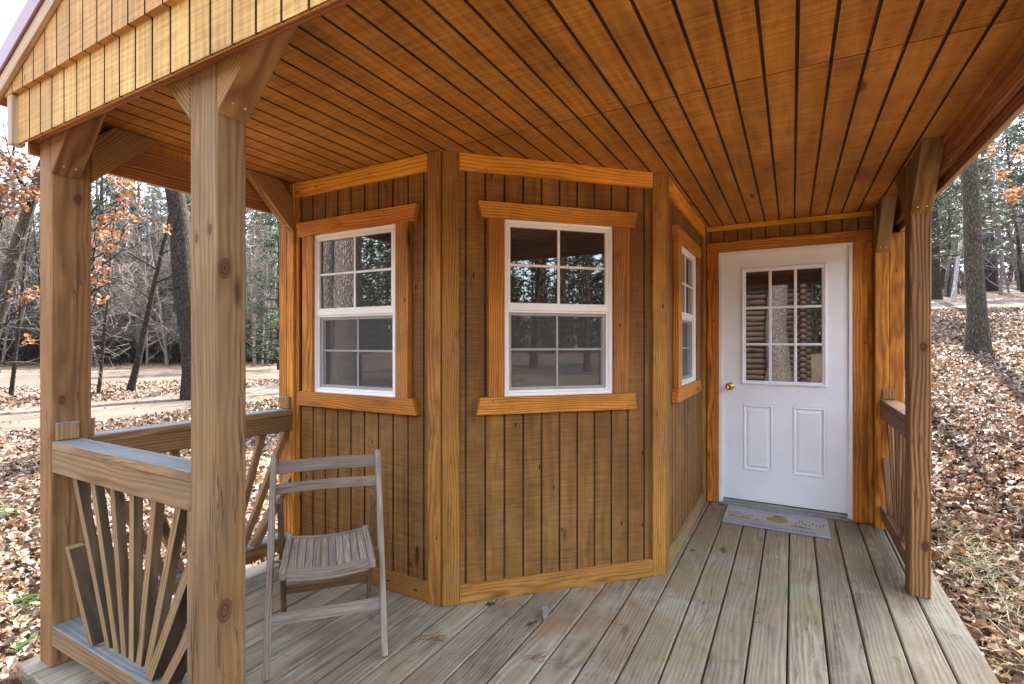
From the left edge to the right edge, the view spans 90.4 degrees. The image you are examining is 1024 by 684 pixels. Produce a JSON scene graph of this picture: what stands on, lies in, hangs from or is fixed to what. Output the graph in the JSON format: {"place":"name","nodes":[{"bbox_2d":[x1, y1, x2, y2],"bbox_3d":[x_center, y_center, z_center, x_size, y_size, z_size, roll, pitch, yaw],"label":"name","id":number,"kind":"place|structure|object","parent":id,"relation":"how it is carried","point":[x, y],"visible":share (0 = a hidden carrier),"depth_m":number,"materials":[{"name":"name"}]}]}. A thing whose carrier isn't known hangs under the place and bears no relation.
{"place":"outdoors","nodes":[
{"label":"outdoors","id":0,"kind":"place"},
{"bbox_2d":[0,383,278,431],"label":"dirt road","id":1,"kind":"structure","parent":0,"point":[142,406],"depth_m":12.41,"materials":[{"name":"beige soil"}]},
{"bbox_2d":[0,370,278,384],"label":"dirt road","id":2,"kind":"structure","parent":0,"point":[151,376],"depth_m":23.70,"materials":[{"name":"soil"}]},
{"bbox_2d":[0,267,1023,683],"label":"ground","id":3,"kind":"structure","parent":0,"point":[1014,293],"depth_m":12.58,"materials":[{"name":"brown plant"}]},
{"bbox_2d":[0,507,31,517],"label":"pine sprig","id":4,"kind":"object","parent":3,"relation":"on","point":[4,513],"visible":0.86,"depth_m":4.64,"materials":[{"name":"plant"}]},
{"bbox_2d":[0,107,39,372],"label":"oak tree","id":5,"kind":"object","parent":3,"relation":"on","point":[4,191],"visible":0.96,"depth_m":11.15,"materials":[{"name":"orange plant"}]},
{"bbox_2d":[0,210,39,366],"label":"slender tree","id":6,"kind":"object","parent":3,"relation":"on","point":[4,350],"visible":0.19,"depth_m":31.47,"materials":[{"name":"grey plant"}]},
{"bbox_2d":[0,303,39,364],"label":"bare shrub","id":7,"kind":"object","parent":3,"relation":"on","point":[20,358],"visible":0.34,"depth_m":34.19,"materials":[{"name":"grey plant"}]},
{"bbox_2d":[0,201,39,361],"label":"slender tree","id":8,"kind":"object","parent":3,"relation":"on","point":[16,286],"visible":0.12,"depth_m":35.99,"materials":[{"name":"grey plant"}]},
{"bbox_2d":[0,325,39,361],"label":"bare shrub","id":9,"kind":"object","parent":3,"relation":"on","point":[27,354],"visible":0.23,"depth_m":35.96,"materials":[{"name":"grey plant"}]},
{"bbox_2d":[0,245,39,361],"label":"slender tree","id":10,"kind":"object","parent":3,"relation":"on","point":[31,302],"visible":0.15,"depth_m":36.72,"materials":[{"name":"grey plant"}]},
{"bbox_2d":[0,222,39,345],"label":"slender tree","id":11,"kind":"object","parent":3,"relation":"on","point":[17,291],"visible":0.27,"depth_m":33.69,"materials":[{"name":"grey plant"}]},
{"bbox_2d":[0,30,39,268],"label":"bare tree","id":12,"kind":"object","parent":3,"relation":"on","point":[10,212],"visible":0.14,"depth_m":36.55,"materials":[{"name":"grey plant"}]},
{"bbox_2d":[2,198,39,361],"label":"slender tree","id":13,"kind":"object","parent":3,"relation":"on","point":[28,283],"visible":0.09,"depth_m":37.28,"materials":[{"name":"grey plant"}]},
{"bbox_2d":[2,179,39,356],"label":"slender tree","id":14,"kind":"object","parent":3,"relation":"on","point":[19,290],"visible":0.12,"depth_m":38.10,"materials":[{"name":"grey plant"}]},
{"bbox_2d":[2,245,39,360],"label":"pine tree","id":15,"kind":"object","parent":3,"relation":"on","point":[25,302],"visible":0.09,"depth_m":38.35,"materials":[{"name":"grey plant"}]},
{"bbox_2d":[4,591,39,606],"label":"pine sprig","id":16,"kind":"object","parent":3,"relation":"on","point":[27,599],"visible":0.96,"depth_m":3.12,"materials":[{"name":"plant"}]},
{"bbox_2d":[5,632,39,652],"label":"pine sprig","id":17,"kind":"object","parent":3,"relation":"on","point":[22,645],"visible":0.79,"depth_m":2.64,"materials":[{"name":"plant"}]},
{"bbox_2d":[0,0,96,336],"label":"leaning tree","id":18,"kind":"object","parent":3,"relation":"on","point":[11,267],"visible":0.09,"depth_m":13.42,"materials":[{"name":"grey plant"}]},
{"bbox_2d":[0,177,101,364],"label":"slender tree","id":19,"kind":"object","parent":3,"relation":"on","point":[37,262],"visible":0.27,"depth_m":15.15,"materials":[{"name":"grey plant"}]},
{"bbox_2d":[6,301,121,359],"bbox_3d":[-29.955,-0.923,34.676,7.165,5.587,6.206,0,0,5],"label":"bare shrub","id":20,"kind":"object","parent":3,"relation":"on","point":[39,335],"visible":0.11,"depth_m":33.39,"materials":[{"name":"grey plant"}]},
{"bbox_2d":[0,160,153,348],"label":"pine tree","id":21,"kind":"object","parent":3,"relation":"on","point":[31,272],"visible":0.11,"depth_m":31.87,"materials":[{"name":"grey plant"}]},
{"bbox_2d":[0,155,155,395],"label":"slender tree","id":22,"kind":"object","parent":3,"relation":"on","point":[21,312],"visible":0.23,"depth_m":15.57,"materials":[{"name":"grey plant"}]},
{"bbox_2d":[0,176,168,361],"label":"bare tree","id":23,"kind":"object","parent":3,"relation":"on","point":[98,199],"visible":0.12,"depth_m":37.89,"materials":[{"name":"grey plant"}]},
{"bbox_2d":[2,175,167,356],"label":"bare tree","id":24,"kind":"object","parent":3,"relation":"on","point":[112,187],"visible":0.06,"depth_m":41.36,"materials":[{"name":"grey plant"}]},
{"bbox_2d":[33,236,148,362],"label":"slender tree","id":25,"kind":"object","parent":3,"relation":"on","point":[97,292],"visible":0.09,"depth_m":35.91,"materials":[{"name":"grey plant"}]},
{"bbox_2d":[15,177,167,361],"bbox_3d":[-30.491,-7.031,37.163,10.037,17.640,7.758,0,0,16],"label":"bare tree","id":26,"kind":"object","parent":3,"relation":"on","point":[102,196],"visible":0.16,"depth_m":37.57,"materials":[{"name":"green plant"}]},
{"bbox_2d":[35,228,153,364],"bbox_3d":[-28.587,-3.693,34.076,6.257,10.884,5.873,0,0,16],"label":"slender tree","id":27,"kind":"object","parent":3,"relation":"on","point":[99,323],"visible":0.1,"depth_m":34.35,"materials":[{"name":"grey plant"}]},
{"bbox_2d":[22,177,169,393],"bbox_3d":[-12.734,-2.086,15.404,3.806,7.948,5.217,0,0,0],"label":"slender tree","id":28,"kind":"object","parent":3,"relation":"on","point":[100,376],"visible":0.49,"depth_m":15.90,"materials":[{"name":"grey plant"}]},
{"bbox_2d":[35,175,159,317],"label":"bare tree","id":29,"kind":"object","parent":3,"relation":"on","point":[109,205],"visible":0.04,"depth_m":40.75,"materials":[{"name":"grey plant"}]},
{"bbox_2d":[34,175,172,360],"bbox_3d":[-9.019,-1.273,11.291,3.576,6.331,1.764,0,0,29],"label":"oak tree","id":30,"kind":"object","parent":3,"relation":"on","point":[107,218],"visible":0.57,"depth_m":10.73,"materials":[{"name":"orange plant"}]},
{"bbox_2d":[91,194,126,322],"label":"pine tree","id":31,"kind":"object","parent":3,"relation":"on","point":[96,209],"visible":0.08,"depth_m":39.53,"materials":[{"name":"green plant"}]},
{"bbox_2d":[91,302,145,362],"bbox_3d":[-29.173,-0.923,36.267,6.232,5.610,7.194,0,0,-37],"label":"bare shrub","id":32,"kind":"object","parent":3,"relation":"on","point":[114,340],"visible":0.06,"depth_m":36.64,"materials":[{"name":"grey plant"}]},
{"bbox_2d":[91,230,149,366],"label":"slender tree","id":33,"kind":"object","parent":3,"relation":"on","point":[95,355],"visible":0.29,"depth_m":31.73,"materials":[{"name":"grey plant"}]},
{"bbox_2d":[94,314,153,362],"bbox_3d":[-28.345,-0.202,37.177,3.879,3.690,3.906,0,0,-32],"label":"leafy shrub","id":34,"kind":"object","parent":3,"relation":"on","point":[122,342],"visible":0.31,"depth_m":36.56,"materials":[{"name":"green plant"}]},
{"bbox_2d":[92,178,162,359],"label":"pine tree","id":35,"kind":"object","parent":3,"relation":"on","point":[124,229],"visible":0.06,"depth_m":41.77,"materials":[{"name":"green plant"}]},
{"bbox_2d":[92,175,165,329],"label":"pine tree","id":36,"kind":"object","parent":3,"relation":"on","point":[126,218],"visible":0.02,"depth_m":46.72,"materials":[{"name":"green plant"}]},
{"bbox_2d":[91,175,169,362],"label":"bare tree","id":37,"kind":"object","parent":3,"relation":"on","point":[135,273],"visible":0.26,"depth_m":36.66,"materials":[{"name":"grey plant"}]},
{"bbox_2d":[91,305,169,365],"bbox_3d":[-25.495,-0.576,33.789,5.627,4.625,5.856,0,0,31],"label":"bare shrub","id":38,"kind":"object","parent":3,"relation":"on","point":[124,355],"visible":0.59,"depth_m":33.42,"materials":[{"name":"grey plant"}]},
{"bbox_2d":[105,205,162,333],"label":"pine tree","id":39,"kind":"object","parent":3,"relation":"on","point":[141,212],"visible":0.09,"depth_m":40.83,"materials":[{"name":"green plant"}]},
{"bbox_2d":[93,225,175,348],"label":"slender tree","id":40,"kind":"object","parent":3,"relation":"on","point":[135,319],"visible":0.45,"depth_m":34.66,"materials":[{"name":"grey plant"}]},
{"bbox_2d":[95,223,173,354],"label":"slender tree","id":41,"kind":"object","parent":3,"relation":"on","point":[122,330],"visible":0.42,"depth_m":35.75,"materials":[{"name":"grey plant"}]},
{"bbox_2d":[98,228,170,362],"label":"slender tree","id":42,"kind":"object","parent":3,"relation":"on","point":[122,289],"visible":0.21,"depth_m":36.44,"materials":[{"name":"grey plant"}]},
{"bbox_2d":[104,203,167,355],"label":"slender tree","id":43,"kind":"object","parent":3,"relation":"on","point":[152,225],"visible":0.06,"depth_m":45.95,"materials":[{"name":"green plant"}]},
{"bbox_2d":[104,174,169,281],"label":"bare tree","id":44,"kind":"object","parent":3,"relation":"on","point":[142,207],"visible":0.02,"depth_m":47.55,"materials":[{"name":"grey plant"}]},
{"bbox_2d":[96,181,179,366],"bbox_3d":[-22.979,-4.854,32.741,7.720,13.428,7.245,0,0,32],"label":"slender tree","id":45,"kind":"object","parent":3,"relation":"on","point":[159,304],"visible":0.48,"depth_m":32.16,"materials":[{"name":"grey plant"}]},
{"bbox_2d":[102,228,177,365],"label":"slender tree","id":46,"kind":"object","parent":3,"relation":"on","point":[147,344],"visible":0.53,"depth_m":33.32,"materials":[{"name":"grey plant"}]},
{"bbox_2d":[91,187,190,362],"bbox_3d":[-25.335,-5.308,36.237,8.226,14.310,7.721,0,0,-42],"label":"slender tree","id":47,"kind":"object","parent":3,"relation":"on","point":[166,291],"visible":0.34,"depth_m":35.45,"materials":[{"name":"grey plant"}]},
{"bbox_2d":[109,230,172,361],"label":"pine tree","id":48,"kind":"object","parent":3,"relation":"on","point":[143,357],"visible":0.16,"depth_m":38.78,"materials":[{"name":"green plant"}]},
{"bbox_2d":[115,211,172,361],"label":"slender tree","id":49,"kind":"object","parent":3,"relation":"on","point":[158,360],"visible":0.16,"depth_m":39.23,"materials":[{"name":"grey plant"}]},
{"bbox_2d":[118,186,171,359],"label":"slender tree","id":50,"kind":"object","parent":3,"relation":"on","point":[154,230],"visible":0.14,"depth_m":40.44,"materials":[{"name":"grey plant"}]},
{"bbox_2d":[123,249,178,361],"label":"slender tree","id":51,"kind":"object","parent":3,"relation":"on","point":[162,318],"visible":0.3,"depth_m":35.23,"materials":[{"name":"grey plant"}]},
{"bbox_2d":[129,322,179,362],"bbox_3d":[-26.581,-0.228,38.231,3.977,3.783,4.004,0,0,-32],"label":"leafy shrub","id":52,"kind":"object","parent":3,"relation":"on","point":[155,345],"visible":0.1,"depth_m":37.69,"materials":[{"name":"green plant"}]},
{"bbox_2d":[134,307,180,361],"bbox_3d":[-24.355,-0.622,37.214,5.472,4.926,6.317,0,0,-9],"label":"bare shrub","id":53,"kind":"object","parent":3,"relation":"on","point":[164,333],"visible":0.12,"depth_m":36.62,"materials":[{"name":"grey plant"}]},
{"bbox_2d":[127,189,190,362],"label":"pine tree","id":54,"kind":"object","parent":3,"relation":"on","point":[163,298],"visible":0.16,"depth_m":36.93,"materials":[{"name":"green plant"}]},
{"bbox_2d":[137,184,190,399],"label":"leaning tree","id":55,"kind":"object","parent":3,"relation":"on","point":[180,237],"visible":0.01,"depth_m":14.32,"materials":[{"name":"grey plant"}]},
{"bbox_2d":[148,338,180,364],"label":"bare shrub","id":56,"kind":"object","parent":3,"relation":"on","point":[168,350],"visible":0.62,"depth_m":34.34,"materials":[{"name":"grey plant"}]},
{"bbox_2d":[92,197,251,391],"bbox_3d":[-11.560,-3.219,16.548,5.695,10.250,4.068,0,0,-17],"label":"slender tree","id":57,"kind":"object","parent":3,"relation":"on","point":[132,382],"visible":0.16,"depth_m":16.75,"materials":[{"name":"brown plant"}]},
{"bbox_2d":[125,199,271,305],"bbox_3d":[-20.404,-8.328,35.410,12.683,20.452,11.134,0,0,22],"label":"bare tree","id":58,"kind":"object","parent":3,"relation":"on","point":[246,242],"visible":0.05,"depth_m":33.61,"materials":[{"name":"grey plant"}]},
{"bbox_2d":[138,222,262,339],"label":"slender tree","id":59,"kind":"object","parent":3,"relation":"on","point":[170,324],"visible":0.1,"depth_m":29.98,"materials":[{"name":"grey plant"}]},
{"bbox_2d":[178,232,266,328],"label":"slender tree","id":60,"kind":"object","parent":3,"relation":"on","point":[250,279],"visible":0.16,"depth_m":35.50,"materials":[{"name":"grey plant"}]},
{"bbox_2d":[246,231,266,333],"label":"slender tree","id":61,"kind":"object","parent":3,"relation":"on","point":[249,277],"visible":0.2,"depth_m":33.06,"materials":[{"name":"grey plant"}]},
{"bbox_2d":[246,211,272,360],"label":"bare tree","id":62,"kind":"object","parent":3,"relation":"on","point":[260,263],"visible":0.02,"depth_m":40.76,"materials":[{"name":"grey plant"}]},
{"bbox_2d":[246,210,276,363],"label":"slender tree","id":63,"kind":"object","parent":3,"relation":"on","point":[259,275],"visible":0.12,"depth_m":36.68,"materials":[{"name":"green plant"}]},
{"bbox_2d":[246,209,276,361],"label":"bare tree","id":64,"kind":"object","parent":3,"relation":"on","point":[261,258],"visible":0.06,"depth_m":39.09,"materials":[{"name":"grey plant"}]},
{"bbox_2d":[246,236,276,361],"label":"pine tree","id":65,"kind":"object","parent":3,"relation":"on","point":[250,293],"visible":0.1,"depth_m":39.86,"materials":[{"name":"green plant"}]},
{"bbox_2d":[246,318,276,363],"bbox_3d":[-16.924,-0.240,36.571,4.624,4.163,5.339,0,0,2],"label":"bare shrub","id":66,"kind":"object","parent":3,"relation":"on","point":[272,361],"visible":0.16,"depth_m":35.86,"materials":[{"name":"grey plant"}]},
{"bbox_2d":[246,301,276,362],"bbox_3d":[-16.946,-0.856,36.957,7.132,5.561,6.177,0,0,24],"label":"bare shrub","id":67,"kind":"object","parent":3,"relation":"on","point":[260,336],"visible":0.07,"depth_m":36.62,"materials":[{"name":"grey plant"}]},
{"bbox_2d":[246,209,277,366],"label":"slender tree","id":68,"kind":"object","parent":3,"relation":"on","point":[253,344],"visible":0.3,"depth_m":33.59,"materials":[{"name":"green plant"}]},
{"bbox_2d":[246,220,277,365],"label":"slender tree","id":69,"kind":"object","parent":3,"relation":"on","point":[268,294],"visible":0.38,"depth_m":33.84,"materials":[{"name":"green plant"}]},
{"bbox_2d":[246,228,277,364],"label":"slender tree","id":70,"kind":"object","parent":3,"relation":"on","point":[262,362],"visible":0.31,"depth_m":35.28,"materials":[{"name":"green plant"}]},
{"bbox_2d":[246,218,277,322],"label":"pine tree","id":71,"kind":"object","parent":3,"relation":"on","point":[265,263],"visible":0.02,"depth_m":37.96,"materials":[{"name":"green plant"}]},
{"bbox_2d":[246,210,278,369],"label":"pine tree","id":72,"kind":"object","parent":3,"relation":"on","point":[270,317],"visible":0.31,"depth_m":29.66,"materials":[{"name":"green plant"}]},
{"bbox_2d":[0,0,1023,683],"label":"cabin","id":73,"kind":"object","parent":3,"relation":"on","point":[588,308],"visible":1,"depth_m":2.63,"materials":[{"name":"brown wood"}]},
{"bbox_2d":[262,449,387,681],"bbox_3d":[-0.853,0.949,2.349,0.492,0.840,0.515,0,0,-20],"label":"folding chair","id":74,"kind":"object","parent":73,"relation":"on","point":[290,570],"visible":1,"depth_m":2.30,"materials":[{"name":"grey wood"}]},
{"bbox_2d":[296,203,420,415],"bbox_3d":[-0.899,-0.172,2.950,0.949,1.124,0.093,0,0,29],"label":"window","id":75,"kind":"structure","parent":73,"relation":"in","point":[357,267],"depth_m":2.94,"materials":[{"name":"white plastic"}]},
{"bbox_2d":[542,606,550,619],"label":"dry leaf","id":76,"kind":"object","parent":73,"relation":"on","point":[546,611],"visible":1,"depth_m":2.54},
{"bbox_2d":[476,200,636,414],"bbox_3d":[0.257,-0.179,2.831,0.940,1.127,0.093,0,0,-16],"label":"window","id":77,"kind":"structure","parent":73,"relation":"in","point":[558,278],"depth_m":2.82,"materials":[{"name":"white plastic"}]},
{"bbox_2d":[263,514,956,681],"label":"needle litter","id":78,"kind":"object","parent":73,"relation":"on","point":[679,621],"visible":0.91,"depth_m":2.45,"materials":[{"name":"plant"}]},
{"bbox_2d":[672,225,700,402],"bbox_3d":[1.233,-0.177,3.637,0.093,1.125,0.939,0,0,29],"label":"window","id":79,"kind":"structure","parent":73,"relation":"in","point":[686,253],"depth_m":3.63,"materials":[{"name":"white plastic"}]},
{"bbox_2d":[721,504,830,539],"bbox_3d":[2.009,1.362,3.885,0.707,0.012,0.458,0,0,29],"label":"doormat","id":80,"kind":"object","parent":73,"relation":"on","point":[811,526],"visible":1,"depth_m":3.84,"materials":[{"name":"grey fabric"}]},
{"bbox_2d":[723,247,847,514],"bbox_3d":[2.188,0.297,4.114,0.904,2.065,0.130,0,0,29],"label":"door","id":81,"kind":"structure","parent":73,"relation":"in","point":[785,314],"depth_m":4.11,"materials":[{"name":"white paint"}]},
{"bbox_2d":[0,388,1023,678],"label":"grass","id":82,"kind":"structure","parent":3,"relation":"on","point":[966,560],"depth_m":3.26,"materials":[{"name":"brown plant"}]},
{"bbox_2d":[0,125,1023,326],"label":"woods","id":83,"kind":"object","parent":3,"relation":"on","point":[263,221],"depth_m":58.11,"materials":[{"name":"orange plant"}]},
{"bbox_2d":[0,344,1023,637],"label":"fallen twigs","id":84,"kind":"object","parent":3,"relation":"on","point":[256,490],"visible":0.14,"depth_m":5.93,"materials":[{"name":"brown plant"}]},
{"bbox_2d":[903,230,904,367],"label":"slender tree","id":85,"kind":"object","parent":3,"relation":"on","point":[904,298],"depth_m":9.80,"materials":[{"name":"plant"}]},
{"bbox_2d":[931,198,942,299],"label":"bare tree","id":86,"kind":"object","parent":3,"relation":"on","point":[936,291],"visible":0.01,"depth_m":25.80,"materials":[{"name":"grey plant"}]},
{"bbox_2d":[938,159,993,296],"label":"slender tree","id":87,"kind":"object","parent":3,"relation":"on","point":[949,280],"visible":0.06,"depth_m":27.26,"materials":[{"name":"green plant"}]},
{"bbox_2d":[939,190,1007,288],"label":"bare tree","id":88,"kind":"object","parent":3,"relation":"on","point":[945,246],"depth_m":35.54,"materials":[{"name":"grey plant"}]},
{"bbox_2d":[960,158,992,352],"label":"bare tree","id":89,"kind":"object","parent":3,"relation":"on","point":[977,334],"visible":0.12,"depth_m":10.86,"materials":[{"name":"grey plant"}]},
{"bbox_2d":[931,153,1022,261],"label":"pine tree","id":90,"kind":"object","parent":3,"relation":"on","point":[957,186],"visible":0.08,"depth_m":18.82,"materials":[{"name":"green plant"}]},
{"bbox_2d":[940,181,1013,291],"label":"slender tree","id":91,"kind":"object","parent":3,"relation":"on","point":[962,247],"visible":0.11,"depth_m":30.62,"materials":[{"name":"green plant"}]},
{"bbox_2d":[931,299,1023,306],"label":"footpath","id":92,"kind":"structure","parent":3,"relation":"on","point":[988,302],"depth_m":22.28,"materials":[{"name":"soil"}]},
{"bbox_2d":[937,116,1023,296],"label":"slender tree","id":93,"kind":"object","parent":3,"relation":"on","point":[953,246],"visible":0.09,"depth_m":26.44,"materials":[{"name":"green plant"}]},
{"bbox_2d":[938,120,1023,255],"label":"slender tree","id":94,"kind":"object","parent":3,"relation":"on","point":[992,187],"visible":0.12,"depth_m":31.59,"materials":[{"name":"green plant"}]},
{"bbox_2d":[939,124,1023,291],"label":"slender tree","id":95,"kind":"object","parent":3,"relation":"on","point":[954,262],"visible":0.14,"depth_m":28.98,"materials":[{"name":"green plant"}]},
{"bbox_2d":[940,129,1023,294],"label":"slender tree","id":96,"kind":"object","parent":3,"relation":"on","point":[1000,270],"visible":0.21,"depth_m":26.25,"materials":[{"name":"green plant"}]},
{"bbox_2d":[943,128,1023,289],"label":"slender tree","id":97,"kind":"object","parent":3,"relation":"on","point":[1015,255],"visible":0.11,"depth_m":29.86,"materials":[{"name":"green plant"}]},
{"bbox_2d":[950,139,1023,300],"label":"birch tree","id":98,"kind":"object","parent":3,"relation":"on","point":[954,290],"visible":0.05,"depth_m":24.37,"materials":[{"name":"white plant"}]},
{"bbox_2d":[977,149,998,290],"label":"bare tree","id":99,"kind":"object","parent":3,"relation":"on","point":[988,283],"visible":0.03,"depth_m":29.84,"materials":[{"name":"grey plant"}]},
{"bbox_2d":[959,111,1023,232],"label":"pine tree","id":100,"kind":"object","parent":3,"relation":"on","point":[1016,176],"visible":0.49,"depth_m":21.61,"materials":[{"name":"green plant"}]},
{"bbox_2d":[959,173,1023,288],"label":"slender tree","id":101,"kind":"object","parent":3,"relation":"on","point":[1003,241],"visible":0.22,"depth_m":30.57,"materials":[{"name":"green plant"}]},
{"bbox_2d":[982,116,1023,291],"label":"slender tree","id":102,"kind":"object","parent":3,"relation":"on","point":[1021,276],"visible":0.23,"depth_m":27.57,"materials":[{"name":"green plant"}]},
{"bbox_2d":[983,183,1023,292],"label":"slender tree","id":103,"kind":"object","parent":3,"relation":"on","point":[1007,285],"visible":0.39,"depth_m":28.04,"materials":[{"name":"green plant"}]},
{"bbox_2d":[987,132,1023,209],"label":"oak tree","id":104,"kind":"object","parent":3,"relation":"on","point":[1019,191],"visible":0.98,"depth_m":12.62,"materials":[{"name":"orange plant"}]},
{"bbox_2d":[990,140,1023,262],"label":"slender tree","id":105,"kind":"object","parent":3,"relation":"on","point":[1008,209],"visible":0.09,"depth_m":34.02,"materials":[{"name":"green plant"}]},
{"bbox_2d":[0,0,1023,273],"label":"sky","id":106,"kind":"structure","parent":0,"point":[7,9],"materials":[{"name":"white"}]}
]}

